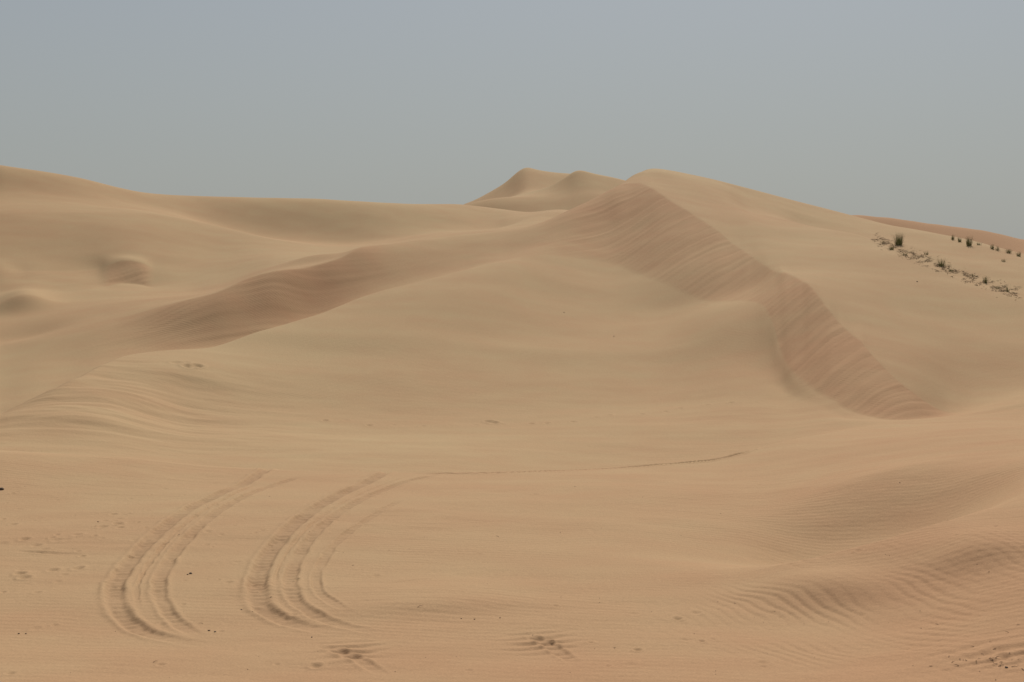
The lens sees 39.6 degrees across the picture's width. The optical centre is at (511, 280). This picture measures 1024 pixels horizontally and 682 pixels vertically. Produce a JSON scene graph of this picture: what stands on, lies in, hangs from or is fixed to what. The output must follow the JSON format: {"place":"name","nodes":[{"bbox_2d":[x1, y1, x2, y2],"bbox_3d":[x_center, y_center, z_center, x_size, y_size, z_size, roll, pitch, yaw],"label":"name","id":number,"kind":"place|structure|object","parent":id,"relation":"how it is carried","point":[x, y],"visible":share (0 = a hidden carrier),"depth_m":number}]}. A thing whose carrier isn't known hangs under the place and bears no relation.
{"place":"outdoors","nodes":[
{"label":"outdoors","id":0,"kind":"place"},
{"bbox_2d":[0,165,1023,681],"bbox_3d":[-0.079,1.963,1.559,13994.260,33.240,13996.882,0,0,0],"label":"desert sand dunes","id":1,"kind":"structure","parent":0,"point":[564,419],"depth_m":38.09},
{"bbox_2d":[0,281,1007,677],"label":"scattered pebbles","id":2,"kind":"object","parent":1,"relation":"on","point":[474,619],"visible":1,"depth_m":17.53},
{"bbox_2d":[894,231,903,244],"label":"desert grass tuft","id":3,"kind":"object","parent":1,"relation":"on","point":[899,241],"visible":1,"depth_m":82.55},
{"bbox_2d":[938,258,946,266],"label":"desert grass tuft","id":4,"kind":"object","parent":1,"relation":"on","point":[942,263],"visible":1,"depth_m":75.79},
{"bbox_2d":[871,233,1020,297],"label":"dry grass litter","id":5,"kind":"object","parent":1,"relation":"on","point":[884,243],"visible":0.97,"depth_m":73.59},
{"bbox_2d":[965,235,973,245],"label":"desert grass tuft","id":6,"kind":"object","parent":1,"relation":"on","point":[968,243],"visible":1,"depth_m":83.25},
{"bbox_2d":[0,0,1023,238],"label":"sky","id":7,"kind":"structure","parent":0,"point":[911,110]},
{"bbox_2d":[154,486,1023,679],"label":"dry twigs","id":8,"kind":"object","parent":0,"point":[953,661],"visible":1,"depth_m":14.15}
]}

